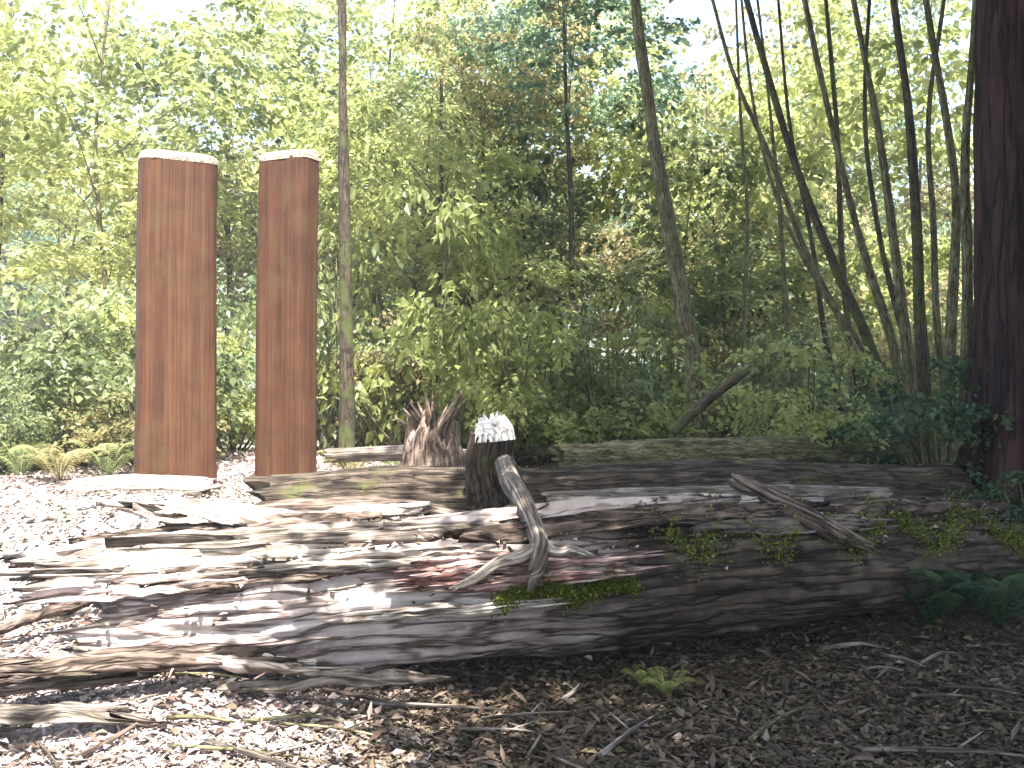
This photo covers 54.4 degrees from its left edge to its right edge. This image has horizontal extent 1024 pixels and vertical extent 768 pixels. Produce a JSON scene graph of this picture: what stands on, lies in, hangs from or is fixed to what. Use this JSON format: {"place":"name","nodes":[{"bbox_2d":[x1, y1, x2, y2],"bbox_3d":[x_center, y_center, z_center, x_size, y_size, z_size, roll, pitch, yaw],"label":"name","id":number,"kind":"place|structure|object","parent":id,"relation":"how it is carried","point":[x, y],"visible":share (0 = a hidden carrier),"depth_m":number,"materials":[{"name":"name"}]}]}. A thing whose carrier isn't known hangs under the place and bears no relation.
{"place":"outdoors","nodes":[
{"label":"outdoors","id":0,"kind":"place"},
{"bbox_2d":[0,0,974,388],"label":"sky","id":1,"kind":"structure","parent":0,"point":[703,9],"materials":[{"name":"white"}]},
{"bbox_2d":[0,400,1023,767],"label":"ground","id":2,"kind":"structure","parent":0,"point":[122,522],"depth_m":5.82,"materials":[{"name":"wood"}]},
{"bbox_2d":[0,390,64,474],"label":"shrub","id":3,"kind":"object","parent":2,"relation":"on","point":[20,425],"visible":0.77,"depth_m":9.63,"materials":[{"name":"green plant"}]},
{"bbox_2d":[0,601,93,634],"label":"bark slab","id":4,"kind":"object","parent":2,"relation":"on","point":[34,616],"depth_m":6.07,"materials":[{"name":"brown wood"}]},
{"bbox_2d":[0,420,103,473],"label":"shrub","id":5,"kind":"object","parent":2,"relation":"on","point":[71,446],"visible":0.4,"depth_m":9.92,"materials":[{"name":"green plant"}]},
{"bbox_2d":[6,444,109,479],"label":"fern","id":6,"kind":"object","parent":2,"relation":"on","point":[65,457],"visible":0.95,"depth_m":8.81,"materials":[{"name":"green plant"}]},
{"bbox_2d":[0,267,134,467],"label":"shrub","id":7,"kind":"object","parent":2,"relation":"on","point":[41,380],"visible":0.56,"depth_m":10.33,"materials":[{"name":"green plant"}]},
{"bbox_2d":[2,105,153,327],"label":"leafy tree","id":8,"kind":"object","parent":2,"relation":"on","point":[39,229],"visible":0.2,"depth_m":22.43,"materials":[{"name":"green plant"}]},
{"bbox_2d":[0,671,159,696],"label":"bark slab","id":9,"kind":"object","parent":2,"relation":"on","point":[72,680],"depth_m":4.88,"materials":[{"name":"brown wood"}]},
{"bbox_2d":[0,0,171,259],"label":"leafy tree","id":10,"kind":"object","parent":2,"relation":"on","point":[97,7],"visible":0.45,"depth_m":15.71,"materials":[{"name":"green plant"}]},
{"bbox_2d":[0,701,189,727],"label":"bark slab","id":11,"kind":"object","parent":2,"relation":"on","point":[73,712],"depth_m":4.56,"materials":[{"name":"wood"}]},
{"bbox_2d":[0,286,223,455],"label":"shrub","id":12,"kind":"object","parent":2,"relation":"on","point":[130,310],"visible":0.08,"depth_m":11.66,"materials":[{"name":"green plant"}]},
{"bbox_2d":[1,6,233,331],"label":"leafy tree","id":13,"kind":"object","parent":2,"relation":"on","point":[178,136],"visible":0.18,"depth_m":19.14,"materials":[{"name":"green plant"}]},
{"bbox_2d":[5,274,255,465],"bbox_3d":[-4.206,0.002,11.180,2.881,2.506,2.868,0,-1,0],"label":"shrub","id":14,"kind":"object","parent":2,"relation":"on","point":[229,384],"visible":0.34,"depth_m":10.98,"materials":[{"name":"green plant"}]},
{"bbox_2d":[59,474,221,495],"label":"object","id":15,"kind":"object","parent":2,"relation":"on","point":[192,485],"visible":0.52,"depth_m":8.31,"materials":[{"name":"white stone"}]},
{"bbox_2d":[54,388,230,468],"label":"shrub","id":16,"kind":"object","parent":2,"relation":"on","point":[99,415],"visible":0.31,"depth_m":9.97,"materials":[{"name":"green plant"}]},
{"bbox_2d":[43,272,254,445],"bbox_3d":[-4.822,-0.175,13.579,2.872,2.994,3.005,0,-1,0],"label":"shrub","id":17,"kind":"object","parent":2,"relation":"on","point":[124,285],"visible":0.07,"depth_m":12.91,"materials":[{"name":"green plant"}]},
{"bbox_2d":[0,0,325,356],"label":"leafy tree","id":18,"kind":"object","parent":2,"relation":"on","point":[35,92],"visible":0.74,"depth_m":13.90,"materials":[{"name":"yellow plant"}]},
{"bbox_2d":[134,149,217,484],"bbox_3d":[-3.042,-0.423,9.011,0.712,3.383,0.353,0,-1,-27],"label":"timber post","id":19,"kind":"object","parent":2,"relation":"on","point":[175,434],"visible":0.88,"depth_m":8.86,"materials":[{"name":"wood"}]},
{"bbox_2d":[84,53,321,334],"bbox_3d":[-6.566,-3.110,22.916,5.988,8.577,5.738,0,-1,0],"label":"leafy tree","id":20,"kind":"object","parent":2,"relation":"on","point":[250,165],"visible":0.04,"depth_m":21.39,"materials":[{"name":"green plant"}]},
{"bbox_2d":[48,0,412,360],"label":"leafy tree","id":21,"kind":"object","parent":2,"relation":"on","point":[212,79],"visible":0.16,"depth_m":16.75,"materials":[{"name":"green plant"}]},
{"bbox_2d":[217,313,255,452],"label":"shrub","id":22,"kind":"object","parent":2,"relation":"on","point":[231,340],"visible":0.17,"depth_m":12.45,"materials":[{"name":"green plant"}]},
{"bbox_2d":[115,136,373,319],"bbox_3d":[-4.625,-1.505,17.479,4.183,5.416,4.056,-1,-1,40],"label":"leafy tree","id":23,"kind":"object","parent":2,"relation":"on","point":[250,143],"visible":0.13,"depth_m":17.32,"materials":[{"name":"green plant"}]},
{"bbox_2d":[255,149,319,475],"bbox_3d":[-2.079,-0.445,9.197,0.597,3.453,0.289,0,-1,24],"label":"timber post","id":24,"kind":"object","parent":2,"relation":"on","point":[286,366],"visible":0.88,"depth_m":9.06,"materials":[{"name":"wood"}]},
{"bbox_2d":[162,496,467,524],"bbox_3d":[-1.166,1.010,6.660,2.654,0.512,0.533,0,-1,-5],"label":"fallen log","id":25,"kind":"object","parent":2,"relation":"on","point":[310,505],"visible":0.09,"depth_m":6.58,"materials":[{"name":"brown wood"}]},
{"bbox_2d":[220,219,418,453],"bbox_3d":[-2.257,-0.373,12.803,2.658,3.537,2.786,0,-1,34],"label":"shrub","id":26,"kind":"object","parent":2,"relation":"on","point":[328,293],"visible":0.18,"depth_m":12.61,"materials":[{"name":"green plant"}]},
{"bbox_2d":[214,668,456,694],"bbox_3d":[-0.868,1.476,4.959,1.192,0.109,0.105,0,-1,-8],"label":"bark slab","id":27,"kind":"object","parent":2,"relation":"on","point":[377,678],"depth_m":4.92,"materials":[{"name":"wood"}]},
{"bbox_2d":[219,0,467,431],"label":"leafy tree","id":28,"kind":"object","parent":2,"relation":"on","point":[365,12],"visible":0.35,"depth_m":18.68,"materials":[{"name":"green plant"}]},
{"bbox_2d":[337,0,354,467],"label":"slim tree","id":29,"kind":"object","parent":2,"relation":"on","point":[346,436],"visible":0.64,"depth_m":10.56,"materials":[{"name":"brown plant"}]},
{"bbox_2d":[292,112,429,334],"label":"leafy tree","id":30,"kind":"object","parent":2,"relation":"on","point":[363,307],"visible":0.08,"depth_m":20.17,"materials":[{"name":"green plant"}]},
{"bbox_2d":[242,52,489,442],"bbox_3d":[-2.155,-1.849,15.348,3.597,6.076,3.587,1,-1,-41],"label":"leafy tree","id":31,"kind":"object","parent":2,"relation":"on","point":[330,219],"visible":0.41,"depth_m":14.84,"materials":[{"name":"green plant"}]},
{"bbox_2d":[317,309,452,446],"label":"shrub","id":32,"kind":"object","parent":2,"relation":"on","point":[330,399],"visible":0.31,"depth_m":12.57,"materials":[{"name":"green plant"}]},
{"bbox_2d":[322,445,465,462],"bbox_3d":[-0.900,0.667,9.364,1.780,0.192,0.306,0,-1,-3],"label":"fallen log","id":33,"kind":"object","parent":2,"relation":"on","point":[374,453],"visible":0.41,"depth_m":9.28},
{"bbox_2d":[280,0,511,344],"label":"leafy tree","id":34,"kind":"object","parent":2,"relation":"on","point":[332,13],"visible":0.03,"depth_m":24.76,"materials":[{"name":"green plant"}]},
{"bbox_2d":[320,115,494,343],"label":"leafy tree","id":35,"kind":"object","parent":2,"relation":"on","point":[379,297],"visible":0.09,"depth_m":18.32,"materials":[{"name":"green plant"}]},
{"bbox_2d":[395,390,467,466],"bbox_3d":[-0.633,0.451,8.088,0.641,0.814,0.731,0,-1,0],"label":"torn stump","id":36,"kind":"object","parent":2,"relation":"on","point":[432,438],"visible":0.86,"depth_m":7.96,"materials":[{"name":"brown wood"}]},
{"bbox_2d":[317,158,549,446],"bbox_3d":[-1.186,-0.822,12.374,3.317,4.010,2.651,0,-1,0],"label":"shrub","id":37,"kind":"object","parent":2,"relation":"on","point":[469,347],"visible":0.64,"depth_m":12.07,"materials":[{"name":"green plant"}]},
{"bbox_2d":[278,24,598,368],"bbox_3d":[-1.121,-1.975,14.375,4.777,6.508,4.098,0,-1,0],"label":"leafy tree","id":38,"kind":"object","parent":2,"relation":"on","point":[432,264],"visible":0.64,"depth_m":13.78,"materials":[{"name":"green plant"}]},
{"bbox_2d":[318,0,585,340],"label":"leafy tree","id":39,"kind":"object","parent":2,"relation":"on","point":[435,5],"visible":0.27,"depth_m":16.52,"materials":[{"name":"green plant"}]},
{"bbox_2d":[355,193,580,369],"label":"leafy tree","id":40,"kind":"object","parent":2,"relation":"on","point":[463,300],"visible":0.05,"depth_m":20.90,"materials":[{"name":"green plant"}]},
{"bbox_2d":[429,288,555,448],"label":"shrub","id":41,"kind":"object","parent":2,"relation":"on","point":[526,338],"visible":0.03,"depth_m":13.21,"materials":[{"name":"green plant"}]},
{"bbox_2d":[399,1,610,326],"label":"leafy tree","id":42,"kind":"object","parent":2,"relation":"on","point":[584,93],"visible":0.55,"depth_m":15.97,"materials":[{"name":"green plant"}]},
{"bbox_2d":[418,274,593,463],"bbox_3d":[-0.067,-0.075,11.426,1.968,2.259,2.459,0,-1,0],"label":"shrub","id":43,"kind":"object","parent":2,"relation":"on","point":[510,406],"visible":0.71,"depth_m":10.93,"materials":[{"name":"green plant"}]},
{"bbox_2d":[0,487,1023,680],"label":"fallen log","id":44,"kind":"object","parent":2,"relation":"on","point":[374,619],"visible":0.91,"depth_m":5.41,"materials":[{"name":"brown wood"}]},
{"bbox_2d":[68,522,220,544],"bbox_3d":[-2.050,0.915,6.029,1.195,0.134,0.248,0,-1,0],"label":"bark slab","id":45,"kind":"object","parent":44,"relation":"on","point":[173,527],"depth_m":6.03,"materials":[{"name":"brown wood"}]},
{"bbox_2d":[197,511,430,530],"bbox_3d":[-1.344,0.863,6.098,1.700,0.171,0.211,0,-1,0],"label":"bark slab","id":46,"kind":"object","parent":45,"relation":"on","point":[286,518],"depth_m":6.07,"materials":[{"name":"brown wood"}]},
{"bbox_2d":[96,499,300,526],"bbox_3d":[-1.760,0.811,6.136,1.540,0.230,0.229,0,-1,-11],"label":"bark slab","id":47,"kind":"object","parent":46,"relation":"on","point":[231,513],"depth_m":6.06,"materials":[{"name":"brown wood"}]},
{"bbox_2d":[0,644,297,675],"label":"bark slab","id":48,"kind":"object","parent":44,"relation":"on","point":[134,658],"depth_m":4.81,"materials":[{"name":"brown wood"}]},
{"bbox_2d":[73,646,363,675],"bbox_3d":[-1.448,1.364,4.918,1.442,0.145,0.156,0,-1,0],"label":"bark slab","id":49,"kind":"object","parent":44,"relation":"on","point":[304,667],"depth_m":4.87,"materials":[{"name":"brown wood"}]},
{"bbox_2d":[261,501,429,525],"bbox_3d":[-1.051,0.827,6.210,1.088,0.170,0.174,0,-1,-10],"label":"bark slab","id":50,"kind":"object","parent":44,"relation":"on","point":[392,508],"depth_m":6.24,"materials":[{"name":"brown wood"}]},
{"bbox_2d":[448,411,594,592],"bbox_3d":[0.036,0.707,6.202,0.852,1.069,2.012,0,-1,0],"label":"broken tree stump","id":51,"kind":"object","parent":44,"relation":"on","point":[493,477],"visible":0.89,"depth_m":6.40,"materials":[{"name":"brown wood"}]},
{"bbox_2d":[93,498,1019,630],"bbox_3d":[0.742,1.070,6.163,6.296,0.760,1.193,0,-1,-20],"label":"leaf debris","id":52,"kind":"object","parent":44,"relation":"on","point":[421,515],"visible":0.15,"depth_m":5.62,"materials":[{"name":"plant"}]},
{"bbox_2d":[728,473,879,553],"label":"dead branch","id":53,"kind":"object","parent":44,"relation":"on","point":[825,527],"visible":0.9,"depth_m":6.17,"materials":[{"name":"brown wood"}]},
{"bbox_2d":[0,442,1023,767],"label":"fallen leaves","id":54,"kind":"object","parent":2,"relation":"on","point":[680,706],"visible":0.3,"depth_m":4.97,"materials":[{"name":"brown plant"}]},
{"bbox_2d":[0,469,1023,767],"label":"wood chips","id":55,"kind":"object","parent":2,"relation":"on","point":[540,709],"visible":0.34,"depth_m":4.91,"materials":[{"name":"wood"}]},
{"bbox_2d":[401,0,710,315],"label":"leafy tree","id":56,"kind":"object","parent":2,"relation":"on","point":[547,231],"visible":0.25,"depth_m":18.57,"materials":[{"name":"green plant"}]},
{"bbox_2d":[429,0,687,388],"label":"leafy tree","id":57,"kind":"object","parent":2,"relation":"on","point":[608,41],"visible":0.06,"depth_m":21.13,"materials":[{"name":"green plant"}]},
{"bbox_2d":[481,285,639,442],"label":"shrub","id":58,"kind":"object","parent":2,"relation":"on","point":[564,297],"visible":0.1,"depth_m":14.73,"materials":[{"name":"green plant"}]},
{"bbox_2d":[424,0,715,369],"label":"slim tree","id":59,"kind":"object","parent":2,"relation":"on","point":[510,47],"visible":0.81,"depth_m":14.98,"materials":[{"name":"green plant"}]},
{"bbox_2d":[495,194,658,372],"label":"leafy tree","id":60,"kind":"object","parent":2,"relation":"on","point":[584,243],"visible":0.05,"depth_m":26.54,"materials":[{"name":"green plant"}]},
{"bbox_2d":[537,291,676,441],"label":"shrub","id":61,"kind":"object","parent":2,"relation":"on","point":[640,391],"visible":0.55,"depth_m":11.79,"materials":[{"name":"green plant"}]},
{"bbox_2d":[532,274,684,438],"bbox_3d":[1.814,-0.369,16.549,3.067,2.919,2.702,0,-1,0],"label":"shrub","id":62,"kind":"object","parent":2,"relation":"on","point":[659,302],"visible":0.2,"depth_m":16.07,"materials":[{"name":"green plant"}]},
{"bbox_2d":[242,459,980,510],"bbox_3d":[0.912,0.938,7.459,5.733,0.737,0.928,0,-1,-10],"label":"fallen log","id":63,"kind":"object","parent":2,"relation":"on","point":[443,485],"visible":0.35,"depth_m":7.15,"materials":[{"name":"wood"}]},
{"bbox_2d":[540,484,895,502],"bbox_3d":[1.589,0.866,7.233,2.982,0.272,0.293,0,-1,-16],"label":"fallen log","id":64,"kind":"object","parent":63,"relation":"on","point":[820,490],"visible":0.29,"depth_m":7.11,"materials":[{"name":"wood"}]},
{"bbox_2d":[537,0,708,437],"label":"mossy tree","id":65,"kind":"object","parent":2,"relation":"on","point":[684,312],"visible":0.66,"depth_m":11.45,"materials":[{"name":"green plant"}]},
{"bbox_2d":[501,311,759,457],"bbox_3d":[1.236,0.081,11.509,3.132,1.846,2.630,0,-1,0],"label":"shrub","id":66,"kind":"object","parent":2,"relation":"on","point":[653,413],"visible":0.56,"depth_m":11.04,"materials":[{"name":"green plant"}]},
{"bbox_2d":[595,311,727,438],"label":"shrub","id":67,"kind":"object","parent":2,"relation":"on","point":[676,399],"visible":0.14,"depth_m":15.16,"materials":[{"name":"green plant"}]},
{"bbox_2d":[562,137,788,370],"bbox_3d":[4.202,-2.872,27.631,6.470,7.914,6.673,0,-1,-36],"label":"leafy tree","id":68,"kind":"object","parent":2,"relation":"on","point":[616,239],"visible":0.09,"depth_m":25.90,"materials":[{"name":"green plant"}]},
{"bbox_2d":[553,37,832,381],"bbox_3d":[5.430,-4.677,31.911,10.001,11.782,10.022,0,-1,0],"label":"leafy tree","id":69,"kind":"object","parent":2,"relation":"on","point":[674,118],"visible":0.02,"depth_m":30.55,"materials":[{"name":"green plant"}]},
{"bbox_2d":[502,77,886,434],"bbox_3d":[2.905,-2.134,17.584,6.167,6.623,6.489,0,-1,0],"label":"leafy tree","id":70,"kind":"object","parent":2,"relation":"on","point":[712,309],"visible":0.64,"depth_m":16.66,"materials":[{"name":"green plant"}]},
{"bbox_2d":[542,0,911,402],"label":"leafy tree","id":71,"kind":"object","parent":2,"relation":"on","point":[631,164],"visible":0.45,"depth_m":17.26,"materials":[{"name":"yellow plant"}]},
{"bbox_2d":[547,434,920,466],"bbox_3d":[2.120,0.647,9.011,3.737,0.383,0.509,0,-1,-17],"label":"fallen log","id":72,"kind":"object","parent":2,"relation":"on","point":[783,448],"visible":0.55,"depth_m":8.73,"materials":[{"name":"wood"}]},
{"bbox_2d":[668,367,750,436],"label":"dead branch","id":73,"kind":"object","parent":72,"relation":"attached to","point":[684,420],"visible":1,"depth_m":8.47,"materials":[{"name":"wood"}]},
{"bbox_2d":[735,0,749,436],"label":"leaning tree","id":74,"kind":"object","parent":2,"relation":"on","point":[744,302],"visible":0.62,"depth_m":14.01,"materials":[{"name":"brown plant"}]},
{"bbox_2d":[625,81,859,364],"bbox_3d":[5.315,-3.002,23.528,5.255,8.162,5.406,0,-1,-36],"label":"leafy tree","id":75,"kind":"object","parent":2,"relation":"on","point":[639,236],"visible":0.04,"depth_m":23.54,"materials":[{"name":"green plant"}]},
{"bbox_2d":[675,310,809,435],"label":"shrub","id":76,"kind":"object","parent":2,"relation":"on","point":[718,360],"visible":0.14,"depth_m":16.09,"materials":[{"name":"green plant"}]},
{"bbox_2d":[704,364,797,437],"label":"shrub","id":77,"kind":"object","parent":2,"relation":"on","point":[714,411],"visible":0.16,"depth_m":12.38,"materials":[{"name":"green plant"}]},
{"bbox_2d":[628,1,893,313],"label":"leafy tree","id":78,"kind":"object","parent":2,"relation":"on","point":[750,37],"visible":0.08,"depth_m":23.38,"materials":[{"name":"green plant"}]},
{"bbox_2d":[756,0,799,434],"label":"leaning tree","id":79,"kind":"object","parent":2,"relation":"on","point":[785,291],"visible":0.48,"depth_m":13.00,"materials":[{"name":"brown plant"}]},
{"bbox_2d":[725,316,851,434],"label":"shrub","id":80,"kind":"object","parent":2,"relation":"on","point":[778,324],"visible":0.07,"depth_m":14.61,"materials":[{"name":"green plant"}]},
{"bbox_2d":[704,320,885,436],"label":"shrub","id":81,"kind":"object","parent":2,"relation":"on","point":[785,377],"visible":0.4,"depth_m":11.96,"materials":[{"name":"green plant"}]},
{"bbox_2d":[711,0,883,426],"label":"leaning tree","id":82,"kind":"object","parent":2,"relation":"on","point":[805,249],"visible":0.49,"depth_m":11.30,"materials":[{"name":"brown plant"}]},
{"bbox_2d":[685,165,912,367],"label":"leafy tree","id":83,"kind":"object","parent":2,"relation":"on","point":[833,209],"visible":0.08,"depth_m":19.82,"materials":[{"name":"green plant"}]},
{"bbox_2d":[715,321,896,452],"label":"shrub","id":84,"kind":"object","parent":2,"relation":"on","point":[787,422],"visible":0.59,"depth_m":9.54,"materials":[{"name":"green plant"}]},
{"bbox_2d":[777,0,844,422],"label":"leaning tree","id":85,"kind":"object","parent":2,"relation":"on","point":[818,293],"visible":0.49,"depth_m":12.40,"materials":[{"name":"brown plant"}]},
{"bbox_2d":[740,0,882,433],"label":"leaning tree","id":86,"kind":"object","parent":2,"relation":"on","point":[845,321],"visible":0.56,"depth_m":10.90,"materials":[{"name":"brown plant"}]},
{"bbox_2d":[744,0,900,430],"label":"leaning tree","id":87,"kind":"object","parent":2,"relation":"on","point":[861,324],"visible":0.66,"depth_m":10.19,"materials":[{"name":"brown plant"}]},
{"bbox_2d":[703,0,974,331],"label":"leafy tree","id":88,"kind":"object","parent":2,"relation":"on","point":[899,139],"visible":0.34,"depth_m":15.14,"materials":[{"name":"green plant"}]},
{"bbox_2d":[824,0,866,422],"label":"leaning tree","id":89,"kind":"object","parent":2,"relation":"on","point":[842,259],"visible":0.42,"depth_m":12.01,"materials":[{"name":"brown plant"}]},
{"bbox_2d":[802,0,908,429],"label":"leaning tree","id":90,"kind":"object","parent":2,"relation":"on","point":[889,332],"visible":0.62,"depth_m":9.99,"materials":[{"name":"brown plant"}]},
{"bbox_2d":[768,0,973,346],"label":"leafy tree","id":91,"kind":"object","parent":2,"relation":"on","point":[886,15],"visible":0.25,"depth_m":22.11,"materials":[{"name":"green plant"}]},
{"bbox_2d":[851,0,921,463],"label":"leaning tree","id":92,"kind":"object","parent":2,"relation":"on","point":[910,378],"visible":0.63,"depth_m":9.79,"materials":[{"name":"brown plant"}]},
{"bbox_2d":[803,165,973,381],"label":"leafy tree","id":93,"kind":"object","parent":2,"relation":"on","point":[925,204],"visible":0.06,"depth_m":21.07,"materials":[{"name":"green plant"}]},
{"bbox_2d":[825,291,973,429],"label":"shrub","id":94,"kind":"object","parent":2,"relation":"on","point":[880,345],"visible":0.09,"depth_m":13.81,"materials":[{"name":"green plant"}]},
{"bbox_2d":[863,0,938,459],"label":"leaning tree","id":95,"kind":"object","parent":2,"relation":"on","point":[887,273],"visible":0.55,"depth_m":10.81,"materials":[{"name":"brown plant"}]},
{"bbox_2d":[890,0,938,464],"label":"leaning tree","id":96,"kind":"object","parent":2,"relation":"on","point":[924,384],"visible":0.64,"depth_m":9.58,"materials":[{"name":"brown plant"}]},
{"bbox_2d":[823,352,1015,499],"bbox_3d":[3.656,0.391,8.518,1.744,1.332,1.833,0,-1,0],"label":"shrub","id":97,"kind":"object","parent":2,"relation":"on","point":[951,414],"visible":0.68,"depth_m":8.36,"materials":[{"name":"green plant"}]},
{"bbox_2d":[925,0,955,459],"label":"leaning tree","id":98,"kind":"object","parent":2,"relation":"on","point":[938,340],"visible":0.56,"depth_m":10.50,"materials":[{"name":"brown plant"}]},
{"bbox_2d":[923,0,960,464],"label":"leaning tree","id":99,"kind":"object","parent":2,"relation":"on","point":[950,344],"visible":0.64,"depth_m":9.39,"materials":[{"name":"brown plant"}]},
{"bbox_2d":[861,731,1023,756],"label":"dead stick","id":100,"kind":"object","parent":2,"relation":"on","point":[959,749],"visible":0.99,"depth_m":4.41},
{"bbox_2d":[898,569,1012,624],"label":"fern","id":101,"kind":"object","parent":2,"relation":"on","point":[954,597],"visible":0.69,"depth_m":6.51,"materials":[{"name":"green plant"}]},
{"bbox_2d":[956,0,975,450],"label":"leaning tree","id":102,"kind":"object","parent":2,"relation":"on","point":[967,262],"visible":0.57,"depth_m":8.99,"materials":[{"name":"brown plant"}]},
{"bbox_2d":[924,568,1023,627],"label":"fern","id":103,"kind":"object","parent":2,"relation":"on","point":[1017,576],"visible":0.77,"depth_m":6.51,"materials":[{"name":"green plant"}]},
{"bbox_2d":[955,0,1023,514],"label":"tree","id":104,"kind":"object","parent":2,"relation":"on","point":[997,340],"visible":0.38,"depth_m":8.00,"materials":[{"name":"brown plant"}]},
{"bbox_2d":[961,470,1023,529],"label":"shrub","id":105,"kind":"object","parent":2,"relation":"on","point":[987,494],"visible":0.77,"depth_m":7.37,"materials":[{"name":"green plant"}]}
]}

